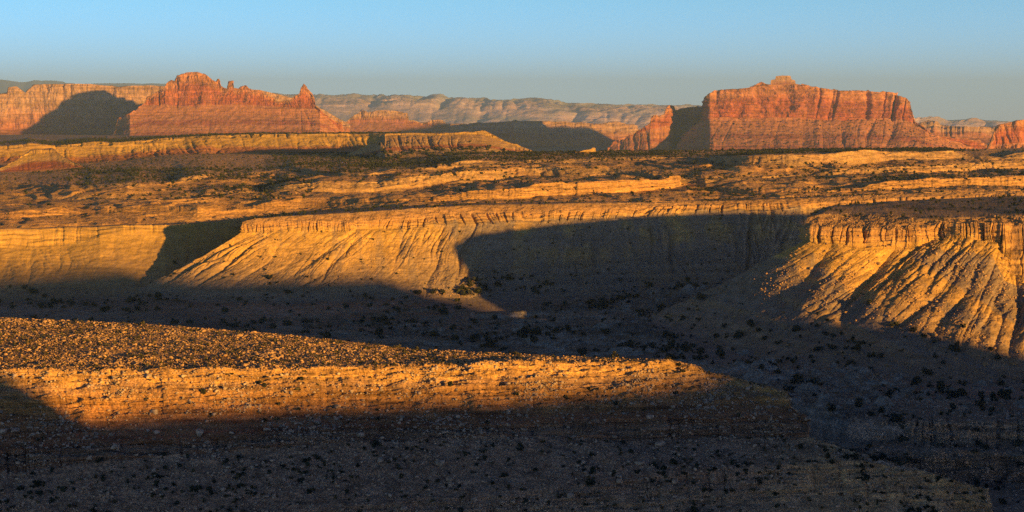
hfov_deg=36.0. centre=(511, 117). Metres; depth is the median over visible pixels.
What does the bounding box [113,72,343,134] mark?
red butte
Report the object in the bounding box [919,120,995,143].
cliff wall
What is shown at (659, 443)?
boulder
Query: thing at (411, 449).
undergrowth
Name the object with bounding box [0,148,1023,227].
plateau
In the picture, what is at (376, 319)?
juniper bush
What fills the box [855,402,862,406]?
juniper bush
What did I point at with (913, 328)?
juniper bush
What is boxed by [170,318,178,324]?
juniper bush
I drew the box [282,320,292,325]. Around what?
juniper bush
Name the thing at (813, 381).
juniper bush
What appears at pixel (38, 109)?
cliff wall
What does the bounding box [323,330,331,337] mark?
juniper bush
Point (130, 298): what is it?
juniper bush
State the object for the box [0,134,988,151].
ground
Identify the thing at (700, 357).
juniper bush
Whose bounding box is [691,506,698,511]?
desert shrub
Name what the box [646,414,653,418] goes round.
boulder
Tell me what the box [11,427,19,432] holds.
boulder
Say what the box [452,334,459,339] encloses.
juniper bush
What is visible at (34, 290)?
juniper bush
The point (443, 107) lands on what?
hills
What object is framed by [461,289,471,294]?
juniper bush
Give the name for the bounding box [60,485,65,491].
desert shrub
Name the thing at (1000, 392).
juniper bush
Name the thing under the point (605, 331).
juniper bush
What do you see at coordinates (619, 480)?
boulder
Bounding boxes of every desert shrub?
[34,480,42,486]
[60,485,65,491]
[194,485,202,491]
[372,440,379,446]
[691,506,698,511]
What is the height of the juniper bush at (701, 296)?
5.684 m
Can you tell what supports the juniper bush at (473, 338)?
on the canyon floor
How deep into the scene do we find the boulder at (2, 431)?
459.63 m
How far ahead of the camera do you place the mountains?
45637.46 m
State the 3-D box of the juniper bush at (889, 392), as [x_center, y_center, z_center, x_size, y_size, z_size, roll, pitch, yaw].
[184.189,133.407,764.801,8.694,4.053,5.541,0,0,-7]
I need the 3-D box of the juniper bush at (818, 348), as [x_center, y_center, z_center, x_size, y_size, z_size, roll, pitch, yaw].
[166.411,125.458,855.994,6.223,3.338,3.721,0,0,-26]
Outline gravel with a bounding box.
[0,318,1023,511]
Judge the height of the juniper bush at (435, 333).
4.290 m
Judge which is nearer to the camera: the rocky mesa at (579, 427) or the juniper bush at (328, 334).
the rocky mesa at (579, 427)
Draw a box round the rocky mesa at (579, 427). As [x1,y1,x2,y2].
[0,317,992,511]
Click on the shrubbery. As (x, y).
(434, 158)
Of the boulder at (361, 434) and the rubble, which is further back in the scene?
the rubble
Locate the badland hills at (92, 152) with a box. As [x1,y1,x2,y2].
[0,133,382,166]
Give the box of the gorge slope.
[860,399,1023,511]
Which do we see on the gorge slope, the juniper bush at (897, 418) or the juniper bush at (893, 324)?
the juniper bush at (897, 418)
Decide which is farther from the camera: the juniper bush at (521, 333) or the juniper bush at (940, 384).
the juniper bush at (521, 333)
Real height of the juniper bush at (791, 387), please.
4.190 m
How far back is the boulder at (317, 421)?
464.31 m
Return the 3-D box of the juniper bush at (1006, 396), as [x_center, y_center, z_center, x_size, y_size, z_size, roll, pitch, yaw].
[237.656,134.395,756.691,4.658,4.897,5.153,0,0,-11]
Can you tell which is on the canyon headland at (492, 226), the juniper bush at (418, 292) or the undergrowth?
the juniper bush at (418, 292)
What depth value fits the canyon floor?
956.10 m
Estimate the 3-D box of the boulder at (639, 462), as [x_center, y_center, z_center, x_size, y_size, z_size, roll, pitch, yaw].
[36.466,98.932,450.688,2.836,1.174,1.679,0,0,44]
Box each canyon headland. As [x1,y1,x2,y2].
[136,191,1023,325]
[630,196,1023,400]
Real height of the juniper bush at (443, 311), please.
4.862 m
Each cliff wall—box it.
[0,84,349,134]
[357,120,638,146]
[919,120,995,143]
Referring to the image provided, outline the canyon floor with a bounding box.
[0,281,1023,452]
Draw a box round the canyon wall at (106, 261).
[0,221,240,300]
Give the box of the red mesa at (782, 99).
[675,75,986,149]
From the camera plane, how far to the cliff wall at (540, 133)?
7720.41 m
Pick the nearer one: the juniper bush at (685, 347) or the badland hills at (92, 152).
the juniper bush at (685, 347)
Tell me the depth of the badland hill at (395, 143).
2179.77 m
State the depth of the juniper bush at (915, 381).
799.10 m
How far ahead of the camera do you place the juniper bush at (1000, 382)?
794.25 m
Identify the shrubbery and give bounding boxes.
[0,118,1023,504]
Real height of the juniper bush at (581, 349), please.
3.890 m
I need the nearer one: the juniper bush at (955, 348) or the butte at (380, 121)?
the juniper bush at (955, 348)
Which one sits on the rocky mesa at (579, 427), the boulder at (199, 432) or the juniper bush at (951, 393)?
the boulder at (199, 432)
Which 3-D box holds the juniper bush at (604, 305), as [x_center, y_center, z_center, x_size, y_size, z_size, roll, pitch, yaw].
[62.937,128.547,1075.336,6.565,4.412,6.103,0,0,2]
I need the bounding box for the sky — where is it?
[0,0,1023,121]
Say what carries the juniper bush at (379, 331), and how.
on the canyon floor
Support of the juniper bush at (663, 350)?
on the canyon headland at (870, 330)
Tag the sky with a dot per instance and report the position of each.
(951, 59)
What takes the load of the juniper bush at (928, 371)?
on the canyon headland at (870, 330)
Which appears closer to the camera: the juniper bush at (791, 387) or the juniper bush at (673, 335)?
the juniper bush at (791, 387)
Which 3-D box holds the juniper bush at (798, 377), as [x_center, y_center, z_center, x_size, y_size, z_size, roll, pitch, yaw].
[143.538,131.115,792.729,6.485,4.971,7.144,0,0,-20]
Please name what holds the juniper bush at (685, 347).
on the canyon headland at (870, 330)
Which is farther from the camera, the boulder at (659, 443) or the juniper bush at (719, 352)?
the juniper bush at (719, 352)
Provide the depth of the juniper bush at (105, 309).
1029.75 m
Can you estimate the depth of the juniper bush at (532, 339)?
929.01 m
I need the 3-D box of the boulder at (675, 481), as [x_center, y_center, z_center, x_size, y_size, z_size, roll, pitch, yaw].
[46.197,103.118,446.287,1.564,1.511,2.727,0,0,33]
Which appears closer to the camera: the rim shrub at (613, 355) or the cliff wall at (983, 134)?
the rim shrub at (613, 355)
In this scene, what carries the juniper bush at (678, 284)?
on the canyon floor
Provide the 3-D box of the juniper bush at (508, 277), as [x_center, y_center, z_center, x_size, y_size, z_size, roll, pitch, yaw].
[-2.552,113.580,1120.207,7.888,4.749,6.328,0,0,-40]
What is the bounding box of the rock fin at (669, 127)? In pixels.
[608,105,701,150]
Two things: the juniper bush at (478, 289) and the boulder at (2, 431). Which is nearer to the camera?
the boulder at (2, 431)
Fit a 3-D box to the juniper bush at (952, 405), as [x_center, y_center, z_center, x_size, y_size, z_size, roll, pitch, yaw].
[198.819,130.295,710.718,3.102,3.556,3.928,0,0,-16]
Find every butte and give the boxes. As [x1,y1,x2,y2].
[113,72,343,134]
[346,110,452,131]
[987,120,1023,148]
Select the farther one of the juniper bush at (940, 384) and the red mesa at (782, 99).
the red mesa at (782, 99)
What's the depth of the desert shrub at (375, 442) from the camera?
456.99 m
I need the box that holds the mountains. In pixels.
[0,80,165,92]
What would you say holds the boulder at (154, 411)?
on the rocky mesa at (579, 427)
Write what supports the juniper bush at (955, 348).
on the canyon headland at (870, 330)
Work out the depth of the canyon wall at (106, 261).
1161.24 m
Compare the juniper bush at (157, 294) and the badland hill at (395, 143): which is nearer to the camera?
the juniper bush at (157, 294)
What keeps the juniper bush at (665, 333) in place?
on the canyon headland at (870, 330)
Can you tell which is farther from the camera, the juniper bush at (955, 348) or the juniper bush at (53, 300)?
the juniper bush at (53, 300)
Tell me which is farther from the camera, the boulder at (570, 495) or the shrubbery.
the shrubbery
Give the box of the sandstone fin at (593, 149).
[580,147,595,152]
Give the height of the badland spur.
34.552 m
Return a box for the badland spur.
[0,148,82,171]
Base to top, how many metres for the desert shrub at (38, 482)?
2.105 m
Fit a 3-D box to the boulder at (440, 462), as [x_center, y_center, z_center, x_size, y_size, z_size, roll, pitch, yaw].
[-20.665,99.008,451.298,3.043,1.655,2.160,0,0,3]
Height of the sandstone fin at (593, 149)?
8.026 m
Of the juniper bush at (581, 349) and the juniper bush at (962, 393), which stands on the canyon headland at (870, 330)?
the juniper bush at (962, 393)
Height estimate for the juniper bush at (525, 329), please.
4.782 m
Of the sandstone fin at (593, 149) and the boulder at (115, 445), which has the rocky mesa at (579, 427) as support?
the boulder at (115, 445)
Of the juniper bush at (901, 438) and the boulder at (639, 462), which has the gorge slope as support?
the juniper bush at (901, 438)
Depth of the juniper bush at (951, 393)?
768.24 m
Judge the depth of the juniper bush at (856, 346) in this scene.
846.98 m
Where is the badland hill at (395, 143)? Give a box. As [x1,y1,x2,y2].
[346,130,531,159]
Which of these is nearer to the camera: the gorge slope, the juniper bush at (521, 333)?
the gorge slope
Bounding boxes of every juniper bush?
[28,287,37,292]
[50,297,56,303]
[99,305,110,311]
[126,296,135,301]
[154,292,161,297]
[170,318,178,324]
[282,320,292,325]
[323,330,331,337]
[370,316,382,321]
[374,327,383,334]
[413,290,421,294]
[429,331,439,335]
[439,308,448,314]
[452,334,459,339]
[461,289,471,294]
[469,332,480,341]
[475,287,481,293]
[495,280,501,286]
[505,274,514,279]
[517,329,527,337]
[520,326,530,332]
[530,336,538,341]
[531,329,540,334]
[577,347,586,353]
[600,303,608,307]
[601,328,609,333]
[659,346,667,352]
[662,330,670,336]
[669,332,678,338]
[675,281,683,286]
[676,353,685,358]
[680,343,688,351]
[692,353,704,359]
[696,293,705,299]
[696,346,704,353]
[715,348,725,356]
[733,329,743,338]
[747,319,754,326]
[783,385,796,390]
[791,325,800,331]
[793,373,804,381]
[805,377,820,383]
[813,345,823,350]
[826,402,835,410]
[845,359,855,366]
[850,344,860,350]
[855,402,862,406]
[878,406,884,412]
[883,389,899,395]
[889,321,899,326]
[889,413,901,421]
[898,435,908,441]
[909,325,916,331]
[911,379,919,384]
[921,367,933,374]
[936,380,945,388]
[945,388,959,397]
[948,344,961,351]
[949,402,956,409]
[954,390,967,395]
[997,378,1004,384]
[997,389,1009,396]
[1002,392,1009,399]
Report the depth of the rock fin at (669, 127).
6282.25 m
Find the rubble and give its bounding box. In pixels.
[0,192,1023,394]
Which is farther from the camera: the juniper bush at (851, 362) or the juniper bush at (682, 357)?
the juniper bush at (682, 357)
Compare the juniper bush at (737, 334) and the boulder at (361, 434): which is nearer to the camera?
the boulder at (361, 434)
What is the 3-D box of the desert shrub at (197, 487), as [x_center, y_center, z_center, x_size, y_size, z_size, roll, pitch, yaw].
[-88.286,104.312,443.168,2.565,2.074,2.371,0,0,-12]
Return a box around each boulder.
[0,428,8,433]
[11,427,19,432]
[111,443,119,448]
[151,409,157,414]
[196,428,203,436]
[314,418,321,423]
[357,431,364,436]
[377,457,383,462]
[435,460,444,465]
[567,493,574,498]
[616,478,622,483]
[635,461,643,464]
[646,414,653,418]
[655,440,664,446]
[672,478,677,484]
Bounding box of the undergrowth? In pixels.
[0,317,985,511]
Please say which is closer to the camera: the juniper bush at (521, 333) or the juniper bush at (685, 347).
the juniper bush at (685, 347)
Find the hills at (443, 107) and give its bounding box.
[274,93,1009,129]
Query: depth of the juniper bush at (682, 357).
871.76 m
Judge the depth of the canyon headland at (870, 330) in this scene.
907.22 m
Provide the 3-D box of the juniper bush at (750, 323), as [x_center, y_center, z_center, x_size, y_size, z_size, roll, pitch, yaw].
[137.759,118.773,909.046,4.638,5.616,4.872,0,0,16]
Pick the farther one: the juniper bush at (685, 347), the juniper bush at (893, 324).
the juniper bush at (685, 347)
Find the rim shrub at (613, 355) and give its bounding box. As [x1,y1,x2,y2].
[611,351,619,357]
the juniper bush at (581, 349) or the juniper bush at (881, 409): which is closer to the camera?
the juniper bush at (881, 409)
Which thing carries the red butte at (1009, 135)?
on the ground
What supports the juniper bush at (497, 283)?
on the canyon headland at (492, 226)
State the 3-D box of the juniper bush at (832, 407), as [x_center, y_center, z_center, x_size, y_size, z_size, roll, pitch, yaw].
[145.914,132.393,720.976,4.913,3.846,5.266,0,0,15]
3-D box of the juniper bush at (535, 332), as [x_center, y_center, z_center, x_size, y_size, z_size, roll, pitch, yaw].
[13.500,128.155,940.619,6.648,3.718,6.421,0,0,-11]
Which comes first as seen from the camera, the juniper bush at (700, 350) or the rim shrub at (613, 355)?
the rim shrub at (613, 355)
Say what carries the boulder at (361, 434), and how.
on the rocky mesa at (579, 427)
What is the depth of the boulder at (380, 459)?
451.97 m
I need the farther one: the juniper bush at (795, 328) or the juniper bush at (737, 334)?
the juniper bush at (737, 334)

